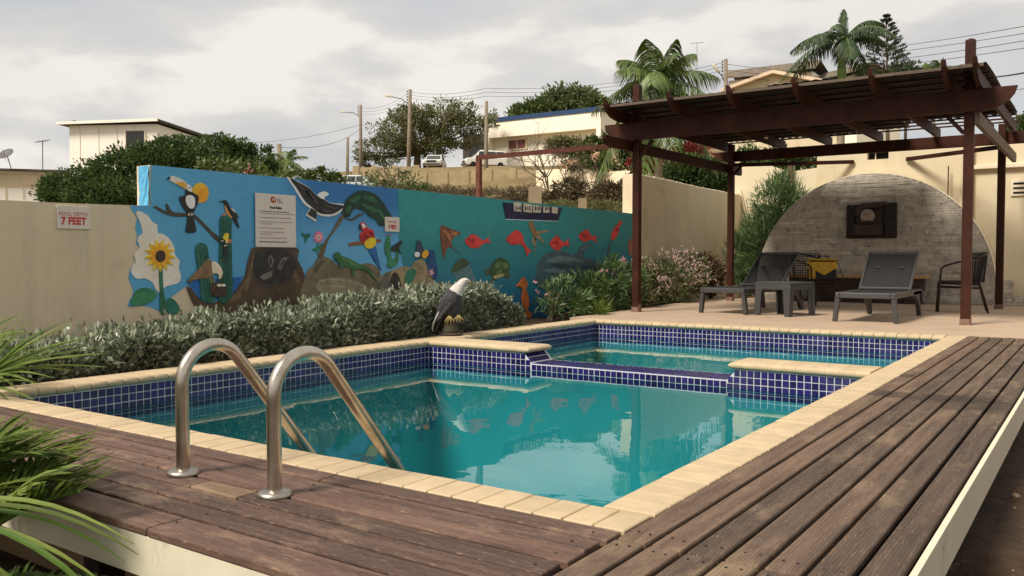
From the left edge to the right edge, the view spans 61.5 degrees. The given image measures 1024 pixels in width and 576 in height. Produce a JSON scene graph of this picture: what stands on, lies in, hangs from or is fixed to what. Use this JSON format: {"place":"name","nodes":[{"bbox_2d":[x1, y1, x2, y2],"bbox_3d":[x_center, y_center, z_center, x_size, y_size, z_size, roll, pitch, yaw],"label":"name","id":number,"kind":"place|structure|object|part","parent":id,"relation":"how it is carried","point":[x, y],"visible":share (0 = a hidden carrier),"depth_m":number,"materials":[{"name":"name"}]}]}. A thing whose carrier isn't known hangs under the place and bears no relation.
{"place":"outdoors","nodes":[
{"label":"outdoors","id":0,"kind":"place"},
{"bbox_2d":[8,302,679,385],"bbox_3d":[0.163,0.511,11.792,1.238,0.078,17.200,1,3,35],"label":"planting bed","id":1,"kind":"object","parent":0,"point":[531,321],"visible":0.11,"depth_m":9.22,"materials":[{"name":"soil"}]},
{"bbox_2d":[0,313,106,399],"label":"fan palm","id":2,"kind":"object","parent":1,"relation":"on","point":[9,366],"visible":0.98,"depth_m":5.31,"materials":[{"name":"green plant"}]},
{"bbox_2d":[0,278,526,386],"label":"hedge","id":3,"kind":"object","parent":1,"relation":"on","point":[329,320],"visible":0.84,"depth_m":7.67,"materials":[{"name":"green plant"}]},
{"bbox_2d":[532,272,595,321],"bbox_3d":[0.700,0.160,12.590,1.181,0.839,0.652,-1,2,-32],"label":"oleander","id":4,"kind":"object","parent":1,"relation":"on","point":[551,304],"visible":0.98,"depth_m":12.55,"materials":[{"name":"green plant"}]},
{"bbox_2d":[557,293,614,317],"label":"spider plant","id":5,"kind":"object","parent":1,"relation":"on","point":[600,308],"visible":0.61,"depth_m":12.73,"materials":[{"name":"green plant"}]},
{"bbox_2d":[561,268,630,315],"bbox_3d":[1.266,0.092,13.601,0.909,0.882,1.416,1,3,35],"label":"schefflera","id":6,"kind":"object","parent":1,"relation":"on","point":[593,284],"visible":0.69,"depth_m":13.46,"materials":[{"name":"green plant"}]},
{"bbox_2d":[588,251,652,310],"bbox_3d":[1.832,-0.092,14.478,0.936,1.091,1.477,1,3,35],"label":"oleander","id":7,"kind":"object","parent":1,"relation":"on","point":[612,265],"visible":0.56,"depth_m":14.27,"materials":[{"name":"green plant"}]},
{"bbox_2d":[616,252,672,309],"bbox_3d":[2.203,-0.092,14.915,1.067,1.088,1.292,1,3,35],"label":"flowering shrub","id":8,"kind":"object","parent":1,"relation":"on","point":[646,299],"visible":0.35,"depth_m":14.81,"materials":[{"name":"green plant"}]},
{"bbox_2d":[645,247,715,304],"bbox_3d":[3.228,-0.206,16.384,1.429,1.219,1.923,1,3,35],"label":"flowering shrub","id":9,"kind":"object","parent":1,"relation":"on","point":[692,280],"visible":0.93,"depth_m":16.12,"materials":[{"name":"green plant"}]},
{"bbox_2d":[685,251,734,298],"bbox_3d":[4.003,-0.264,17.728,1.032,1.106,1.016,0,2,-1],"label":"flowering shrub","id":10,"kind":"object","parent":1,"relation":"on","point":[720,269],"visible":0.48,"depth_m":17.49,"materials":[{"name":"green plant"}]},
{"bbox_2d":[0,148,1023,575],"bbox_3d":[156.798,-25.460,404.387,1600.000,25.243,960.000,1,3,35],"label":"ground","id":11,"kind":"structure","parent":0,"point":[992,542],"depth_m":3.93,"materials":[{"name":"soil"}]},
{"bbox_2d":[0,168,74,201],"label":"house","id":12,"kind":"structure","parent":11,"relation":"on","point":[15,184],"depth_m":34.03,"materials":[{"name":"beige paint"}]},
{"bbox_2d":[0,149,12,168],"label":"satellite dish","id":13,"kind":"object","parent":12,"relation":"on","point":[6,153],"visible":1,"depth_m":33.54,"materials":[{"name":"grey metal"}]},
{"bbox_2d":[34,140,48,168],"bbox_3d":[-19.083,-5.397,35.021,0.524,1.338,0.364,0,2,0],"label":"tv antenna","id":14,"kind":"object","parent":12,"relation":"on","point":[42,149],"visible":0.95,"depth_m":34.98,"materials":[{"name":"grey metal"}]},
{"bbox_2d":[0,409,138,575],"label":"areca palm","id":15,"kind":"object","parent":11,"relation":"on","point":[44,468],"visible":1,"depth_m":2.74,"materials":[{"name":"green plant"}]},
{"bbox_2d":[56,118,204,175],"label":"white house","id":16,"kind":"structure","parent":11,"relation":"on","point":[90,139],"depth_m":49.74,"materials":[{"name":"beige paint"}]},
{"bbox_2d":[125,130,145,147],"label":"window","id":17,"kind":"structure","parent":16,"relation":"in","point":[133,135],"depth_m":49.43,"materials":[{"name":"grey glass"}]},
{"bbox_2d":[28,130,285,204],"bbox_3d":[-10.286,-2.250,25.252,6.443,4.904,4.022,-2,3,-44],"label":"broadleaf tree","id":18,"kind":"object","parent":11,"relation":"on","point":[97,181],"visible":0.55,"depth_m":24.35,"materials":[{"name":"green plant"}]},
{"bbox_2d":[277,144,281,164],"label":"utility pole","id":19,"kind":"object","parent":11,"relation":"on","point":[279,148],"visible":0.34,"depth_m":40.92,"materials":[{"name":"brown wood"}]},
{"bbox_2d":[273,149,308,175],"bbox_3d":[-10.428,-4.113,39.999,2.265,4.685,2.116,0,2,-5],"label":"palm","id":20,"kind":"object","parent":11,"relation":"on","point":[290,156],"visible":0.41,"depth_m":39.93,"materials":[{"name":"green plant"}]},
{"bbox_2d":[0,165,631,342],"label":"mural wall","id":21,"kind":"structure","parent":11,"relation":"on","point":[173,240],"depth_m":8.77,"materials":[{"name":"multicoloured paint"}]},
{"bbox_2d":[56,205,89,228],"bbox_3d":[-3.686,-0.593,7.236,0.014,0.191,0.280,1,3,35],"label":"depth sign","id":22,"kind":"object","parent":21,"relation":"attached to","point":[72,217],"visible":1,"depth_m":7.22,"materials":[{"name":"white plastic"}]},
{"bbox_2d":[194,153,297,178],"bbox_3d":[-3.015,-1.166,9.104,0.632,0.504,1.694,1,3,35],"label":"climbing vine","id":23,"kind":"object","parent":21,"relation":"attached to","point":[229,165],"visible":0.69,"depth_m":9.22,"materials":[{"name":"green plant"}]},
{"bbox_2d":[255,193,295,246],"bbox_3d":[-2.461,-0.701,8.979,0.016,0.551,0.529,1,3,35],"label":"pool rules sign","id":24,"kind":"object","parent":21,"relation":"attached to","point":[275,220],"visible":1,"depth_m":8.96,"materials":[{"name":"white"}]},
{"bbox_2d":[385,217,399,231],"bbox_3d":[-1.454,-0.771,10.443,0.014,0.176,0.254,1,3,35],"label":"depth sign","id":25,"kind":"object","parent":21,"relation":"attached to","point":[392,224],"visible":1,"depth_m":10.44,"materials":[{"name":"white plastic"}]},
{"bbox_2d":[284,164,347,183],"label":"roadside bush","id":26,"kind":"object","parent":11,"relation":"on","point":[313,173],"visible":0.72,"depth_m":35.77,"materials":[{"name":"green plant"}]},
{"bbox_2d":[346,137,348,174],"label":"utility pole","id":27,"kind":"object","parent":11,"relation":"on","point":[347,155],"visible":0.66,"depth_m":61.92,"materials":[{"name":"brown wood"}]},
{"bbox_2d":[339,105,362,166],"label":"utility pole","id":28,"kind":"object","parent":11,"relation":"on","point":[360,134],"visible":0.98,"depth_m":83.88,"materials":[{"name":"grey wood"}]},
{"bbox_2d":[253,125,357,142],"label":"overhead wire","id":29,"kind":"object","parent":28,"relation":"attached to","point":[302,137],"visible":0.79,"depth_m":86.58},
{"bbox_2d":[282,129,359,147],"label":"overhead wire","id":30,"kind":"object","parent":28,"relation":"attached to","point":[322,145],"visible":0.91,"depth_m":57.34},
{"bbox_2d":[334,175,383,186],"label":"parked car","id":31,"kind":"object","parent":11,"relation":"on","point":[357,177],"visible":0.09,"depth_m":55.15,"materials":[{"name":"silver metal"}]},
{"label":"side window","id":32,"kind":"part","parent":31,"relation":"part of","materials":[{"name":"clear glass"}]},
{"bbox_2d":[345,172,381,185],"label":"plumeria","id":33,"kind":"object","parent":11,"relation":"on","point":[367,183],"visible":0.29,"depth_m":48.89,"materials":[{"name":"green plant"}]},
{"bbox_2d":[353,165,418,185],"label":"block wall","id":34,"kind":"structure","parent":11,"relation":"on","point":[357,170],"depth_m":62.54,"materials":[{"name":"beige concrete"}]},
{"bbox_2d":[361,153,422,190],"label":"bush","id":35,"kind":"object","parent":11,"relation":"on","point":[398,173],"visible":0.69,"depth_m":54.81,"materials":[{"name":"green plant"}]},
{"bbox_2d":[384,89,411,166],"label":"utility pole","id":36,"kind":"object","parent":11,"relation":"on","point":[409,103],"visible":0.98,"depth_m":71.88,"materials":[{"name":"grey wood"}]},
{"bbox_2d":[412,92,485,97],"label":"overhead wire","id":37,"kind":"object","parent":36,"relation":"attached to","point":[447,97],"visible":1,"depth_m":69.20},
{"bbox_2d":[376,179,434,190],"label":"creeper","id":38,"kind":"object","parent":11,"relation":"on","point":[423,185],"visible":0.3,"depth_m":57.48,"materials":[{"name":"green plant"}]},
{"bbox_2d":[351,94,499,167],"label":"olive tree","id":39,"kind":"object","parent":11,"relation":"on","point":[435,137],"visible":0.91,"depth_m":86.59,"materials":[{"name":"green plant"}]},
{"bbox_2d":[422,155,445,167],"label":"parked car","id":40,"kind":"object","parent":11,"relation":"on","point":[431,161],"visible":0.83,"depth_m":80.02,"materials":[{"name":"white paint"}]},
{"bbox_2d":[417,183,507,198],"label":"dry bush","id":41,"kind":"object","parent":11,"relation":"on","point":[448,189],"visible":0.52,"depth_m":51.56,"materials":[{"name":"brown plant"}]},
{"bbox_2d":[463,134,483,166],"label":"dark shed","id":42,"kind":"structure","parent":11,"relation":"on","point":[468,154],"depth_m":96.16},
{"bbox_2d":[421,168,535,185],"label":"retaining wall","id":43,"kind":"structure","parent":11,"relation":"on","point":[463,177],"depth_m":64.59,"materials":[{"name":"beige concrete"}]},
{"bbox_2d":[0,318,967,575],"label":"swimming pool","id":44,"kind":"structure","parent":11,"relation":"in","point":[518,418],"depth_m":7.56,"materials":[{"name":"tile"}]},
{"bbox_2d":[431,278,471,335],"bbox_3d":[-0.648,0.201,9.345,0.410,0.626,0.263,0,2,12],"label":"eagle statue","id":45,"kind":"object","parent":44,"relation":"on","point":[449,307],"visible":1,"depth_m":9.27,"materials":[{"name":"black paint"}]},
{"bbox_2d":[543,336,909,367],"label":"pool water","id":46,"kind":"structure","parent":44,"relation":"in","point":[609,346],"depth_m":9.59,"materials":[{"name":"teal liquid"}]},
{"bbox_2d":[461,150,507,166],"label":"parked van","id":47,"kind":"object","parent":11,"relation":"on","point":[469,162],"visible":0.69,"depth_m":83.36,"materials":[{"name":"white paint"}]},
{"bbox_2d":[484,101,487,169],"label":"utility pole","id":48,"kind":"object","parent":11,"relation":"on","point":[486,136],"visible":0.66,"depth_m":65.89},
{"bbox_2d":[0,336,1023,575],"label":"pool deck","id":49,"kind":"structure","parent":11,"relation":"on","point":[896,476],"depth_m":2.91,"materials":[{"name":"brown wood"}]},
{"bbox_2d":[166,338,405,499],"bbox_3d":[-0.861,1.062,3.538,0.664,1.724,0.856,1,3,35],"label":"pool ladder","id":50,"kind":"object","parent":49,"relation":"attached to","point":[278,417],"visible":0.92,"depth_m":3.35,"materials":[{"name":"silver metal"}]},
{"bbox_2d":[495,183,544,201],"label":"dry bush","id":51,"kind":"object","parent":11,"relation":"on","point":[512,194],"visible":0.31,"depth_m":45.67,"materials":[{"name":"brown plant"}]},
{"bbox_2d":[502,118,559,190],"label":"bare tree","id":52,"kind":"object","parent":11,"relation":"on","point":[544,175],"visible":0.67,"depth_m":55.91,"materials":[{"name":"brown wood"}]},
{"bbox_2d":[528,187,541,203],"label":"concrete block","id":53,"kind":"structure","parent":11,"relation":"on","point":[534,194],"depth_m":14.72,"materials":[{"name":"beige concrete"}]},
{"bbox_2d":[476,144,610,196],"bbox_3d":[0.580,-0.821,13.116,2.266,2.799,0.099,0,2,-6],"label":"pipe frame","id":54,"kind":"object","parent":11,"relation":"on","point":[479,158],"visible":0.61,"depth_m":13.00,"materials":[{"name":"red metal"}]},
{"bbox_2d":[503,80,610,115],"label":"broadleaf tree","id":55,"kind":"object","parent":11,"relation":"on","point":[546,101],"visible":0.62,"depth_m":105.97,"materials":[{"name":"green plant"}]},
{"bbox_2d":[488,107,626,165],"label":"long white house","id":56,"kind":"structure","parent":11,"relation":"on","point":[516,129],"depth_m":87.87,"materials":[{"name":"white paint"}]},
{"bbox_2d":[508,138,527,149],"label":"window","id":57,"kind":"structure","parent":56,"relation":"in","point":[518,141],"depth_m":89.86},
{"bbox_2d":[541,176,588,207],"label":"dry bush","id":58,"kind":"object","parent":11,"relation":"on","point":[578,188],"visible":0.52,"depth_m":43.69,"materials":[{"name":"brown plant"}]},
{"bbox_2d":[533,145,614,191],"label":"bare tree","id":59,"kind":"object","parent":11,"relation":"on","point":[576,165],"visible":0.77,"depth_m":53.73,"materials":[{"name":"brown plant"}]},
{"bbox_2d":[542,133,610,159],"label":"olive tree","id":60,"kind":"object","parent":11,"relation":"on","point":[565,142],"visible":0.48,"depth_m":69.19,"materials":[{"name":"green plant"}]},
{"bbox_2d":[578,198,586,208],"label":"concrete block","id":61,"kind":"structure","parent":11,"relation":"on","point":[582,202],"depth_m":16.06,"materials":[{"name":"beige concrete"}]},
{"bbox_2d":[536,169,663,192],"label":"terrace wall","id":62,"kind":"structure","parent":11,"relation":"on","point":[556,173],"depth_m":60.52,"materials":[{"name":"beige paint"}]},
{"bbox_2d":[558,150,630,189],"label":"flower bed plants","id":63,"kind":"object","parent":62,"relation":"on","point":[593,158],"visible":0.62,"depth_m":59.52,"materials":[{"name":"green plant"}]},
{"bbox_2d":[581,172,628,208],"bbox_3d":[4.589,-4.286,40.022,3.127,2.253,2.006,1,2,15],"label":"dry bush","id":64,"kind":"object","parent":11,"relation":"on","point":[601,190],"visible":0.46,"depth_m":39.66,"materials":[{"name":"brown plant"}]},
{"bbox_2d":[578,129,645,162],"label":"broadleaf tree","id":65,"kind":"object","parent":11,"relation":"on","point":[624,154],"visible":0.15,"depth_m":69.51,"materials":[{"name":"green plant"}]},
{"bbox_2d":[591,39,727,184],"bbox_3d":[6.464,-6.800,38.185,6.416,8.088,6.084,1,3,35],"label":"coconut palm","id":66,"kind":"object","parent":11,"relation":"on","point":[657,83],"visible":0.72,"depth_m":37.22,"materials":[{"name":"green plant"}]},
{"bbox_2d":[623,141,713,173],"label":"bougainvillea","id":67,"kind":"object","parent":11,"relation":"on","point":[692,147],"visible":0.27,"depth_m":56.82,"materials":[{"name":"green plant"}]},
{"bbox_2d":[622,174,740,304],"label":"boundary wall","id":68,"kind":"structure","parent":11,"relation":"on","point":[681,216],"depth_m":17.55,"materials":[{"name":"beige paint"}]},
{"bbox_2d":[663,151,727,191],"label":"dark hillside hedge","id":69,"kind":"object","parent":11,"relation":"on","point":[696,176],"visible":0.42,"depth_m":43.35,"materials":[{"name":"green plant"}]},
{"bbox_2d":[712,59,728,163],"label":"utility pole","id":70,"kind":"object","parent":11,"relation":"on","point":[725,79],"visible":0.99,"depth_m":57.94,"materials":[{"name":"grey wood"}]},
{"bbox_2d":[491,63,720,88],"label":"overhead wire","id":71,"kind":"object","parent":70,"relation":"attached to","point":[585,85],"visible":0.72,"depth_m":63.05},
{"bbox_2d":[493,66,723,92],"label":"overhead wire","id":72,"kind":"object","parent":70,"relation":"attached to","point":[560,91],"visible":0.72,"depth_m":64.09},
{"bbox_2d":[496,70,721,96],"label":"overhead wire","id":73,"kind":"object","parent":70,"relation":"attached to","point":[552,95],"visible":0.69,"depth_m":64.31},
{"bbox_2d":[728,64,879,71],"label":"overhead wire","id":74,"kind":"object","parent":70,"relation":"attached to","point":[771,69],"visible":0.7,"depth_m":58.78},
{"bbox_2d":[719,166,813,297],"bbox_3d":[5.591,-1.086,18.347,2.257,3.156,1.720,1,3,35],"label":"tall oleander","id":75,"kind":"object","parent":11,"relation":"on","point":[749,241],"visible":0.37,"depth_m":18.19,"materials":[{"name":"green plant"}]},
{"bbox_2d":[721,60,827,84],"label":"hillside house","id":76,"kind":"structure","parent":11,"relation":"on","point":[742,75],"depth_m":74.49,"materials":[{"name":"beige paint"}]},
{"bbox_2d":[735,165,816,297],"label":"side wall","id":77,"kind":"structure","parent":11,"relation":"on","point":[745,182],"depth_m":20.21,"materials":[{"name":"cream stucco"},{"name":"grey stone brick"}]},
{"bbox_2d":[736,143,816,170],"bbox_3d":[9.171,-3.321,30.576,2.880,4.057,3.926,-2,3,-39],"label":"broadleaf tree","id":78,"kind":"object","parent":11,"relation":"on","point":[797,167],"visible":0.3,"depth_m":29.81,"materials":[{"name":"green plant"}]},
{"bbox_2d":[720,70,836,169],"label":"gabled house","id":79,"kind":"structure","parent":11,"relation":"on","point":[771,77],"depth_m":58.76,"materials":[{"name":"paint"}]},
{"bbox_2d":[778,9,914,143],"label":"royal palm","id":80,"kind":"object","parent":11,"relation":"on","point":[845,49],"visible":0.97,"depth_m":44.82,"materials":[{"name":"green plant"}]},
{"bbox_2d":[819,62,899,142],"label":"hillside house","id":81,"kind":"structure","parent":11,"relation":"on","point":[861,137],"depth_m":71.24,"materials":[{"name":"beige paint"}]},
{"bbox_2d":[853,13,918,139],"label":"norfolk pine","id":82,"kind":"object","parent":11,"relation":"on","point":[891,25],"visible":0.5,"depth_m":57.83,"materials":[{"name":"green plant"}]},
{"bbox_2d":[874,59,935,138],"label":"broadleaf tree","id":83,"kind":"object","parent":11,"relation":"on","point":[890,71],"visible":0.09,"depth_m":61.35,"materials":[{"name":"green plant"}]},
{"bbox_2d":[817,143,1023,295],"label":"house wall","id":84,"kind":"structure","parent":11,"relation":"on","point":[944,174],"depth_m":15.54,"materials":[{"name":"paint"}]},
{"bbox_2d":[869,152,888,159],"bbox_3d":[7.080,-2.560,16.599,0.385,0.176,0.050,1,3,35],"label":"window","id":85,"kind":"structure","parent":84,"relation":"in","point":[884,155],"depth_m":16.60,"materials":[{"name":"black glass"}]},
{"bbox_2d":[922,57,943,136],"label":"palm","id":86,"kind":"object","parent":11,"relation":"on","point":[935,63],"visible":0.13,"depth_m":51.55,"materials":[{"name":"green plant"}]},
{"bbox_2d":[1003,111,1023,131],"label":"broadleaf tree","id":87,"kind":"object","parent":11,"relation":"on","point":[1020,126],"visible":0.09,"depth_m":39.66,"materials":[{"name":"green plant"}]},
{"bbox_2d":[0,0,1023,180],"label":"sky","id":88,"kind":"structure","parent":0,"point":[263,71],"materials":[{"name":"grey"}]},
{"bbox_2d":[541,196,622,211],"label":"bush","id":89,"kind":"object","parent":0,"point":[604,205],"visible":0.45,"depth_m":33.63,"materials":[{"name":"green plant"}]},
{"bbox_2d":[570,297,1023,339],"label":"patio","id":90,"kind":"structure","parent":0,"point":[1007,321],"depth_m":12.14,"materials":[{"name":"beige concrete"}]},
{"bbox_2d":[699,252,807,314],"bbox_3d":[3.828,-0.103,13.581,0.821,0.930,1.975,2,3,45],"label":"sun lounger","id":91,"kind":"object","parent":90,"relation":"on","point":[763,268],"visible":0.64,"depth_m":13.87,"materials":[{"name":"grey plastic"}]},
{"bbox_2d":[754,281,814,316],"bbox_3d":[3.994,0.154,12.609,0.640,0.485,0.640,-2,3,-37],"label":"side table","id":92,"kind":"object","parent":90,"relation":"on","point":[785,290],"visible":1,"depth_m":12.49,"materials":[{"name":"grey plastic"}]},
{"bbox_2d":[599,38,1023,324],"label":"pergola","id":93,"kind":"object","parent":90,"relation":"on","point":[972,91],"visible":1,"depth_m":12.70,"materials":[{"name":"brown wood"}]},
{"bbox_2d":[789,253,837,305],"bbox_3d":[5.356,-0.169,15.425,0.668,0.934,0.737,-1,2,-25],"label":"rattan armchair","id":94,"kind":"object","parent":90,"relation":"on","point":[798,278],"visible":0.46,"depth_m":15.49,"materials":[{"name":"black wicker"}]},
{"bbox_2d":[807,255,843,279],"bbox_3d":[5.528,-0.356,15.172,0.603,0.435,0.354,0,2,11],"label":"cooler bag","id":95,"kind":"object","parent":94,"relation":"on","point":[823,269],"visible":0.98,"depth_m":15.05,"materials":[{"name":"yellow fabric"}]},
{"bbox_2d":[788,274,929,303],"bbox_3d":[6.519,0.010,16.304,2.480,0.503,0.435,1,3,35],"label":"stone bench","id":96,"kind":"object","parent":90,"relation":"on","point":[824,292],"visible":0.34,"depth_m":16.21,"materials":[{"name":"grey stone"}]},
{"bbox_2d":[763,173,994,304],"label":"stone arch panel","id":97,"kind":"structure","parent":90,"relation":"on","point":[929,223],"depth_m":16.15,"materials":[{"name":"grey stone"}]},
{"bbox_2d":[846,201,897,238],"bbox_3d":[6.781,-1.281,16.262,0.896,0.685,0.176,1,3,35],"label":"wall carving","id":98,"kind":"object","parent":97,"relation":"attached to","point":[872,220],"depth_m":16.23,"materials":[{"name":"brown wood"}]},
{"bbox_2d":[832,251,925,323],"bbox_3d":[5.126,-0.045,11.950,0.821,0.930,1.975,1,3,35],"label":"sun lounger","id":99,"kind":"object","parent":90,"relation":"on","point":[878,282],"visible":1,"depth_m":12.28,"materials":[{"name":"grey plastic"}]},
{"bbox_2d":[935,252,988,312],"bbox_3d":[7.031,-0.097,13.447,0.737,0.934,0.668,1,2,27],"label":"rattan armchair","id":100,"kind":"object","parent":90,"relation":"on","point":[980,269],"visible":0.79,"depth_m":13.22,"materials":[{"name":"black wicker"}]},
{"bbox_2d":[1003,280,1023,304],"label":"stone plinth","id":101,"kind":"structure","parent":90,"relation":"on","point":[1009,298],"depth_m":15.20,"materials":[{"name":"grey stone"}]},
{"bbox_2d":[901,41,1021,58],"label":"overhead wire","id":102,"kind":"object","parent":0,"point":[963,50],"visible":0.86,"depth_m":48.12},
{"bbox_2d":[902,26,1023,45],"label":"overhead wire","id":103,"kind":"object","parent":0,"point":[969,35],"visible":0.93,"depth_m":46.91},
{"bbox_2d":[905,33,1023,50],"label":"overhead wire","id":104,"kind":"object","parent":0,"point":[964,42],"visible":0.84,"depth_m":48.12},
{"bbox_2d":[910,48,1023,63],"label":"overhead wire","id":105,"kind":"object","parent":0,"point":[979,54],"visible":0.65,"depth_m":45.27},
{"bbox_2d":[996,72,1023,76],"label":"overhead wire","id":106,"kind":"object","parent":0,"point":[1011,74],"visible":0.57,"depth_m":25.51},
{"bbox_2d":[1011,492,1020,570],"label":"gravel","id":107,"kind":"structure","parent":0,"point":[1014,495],"depth_m":4.21,"materials":[{"name":"grey gravel"}]}
]}

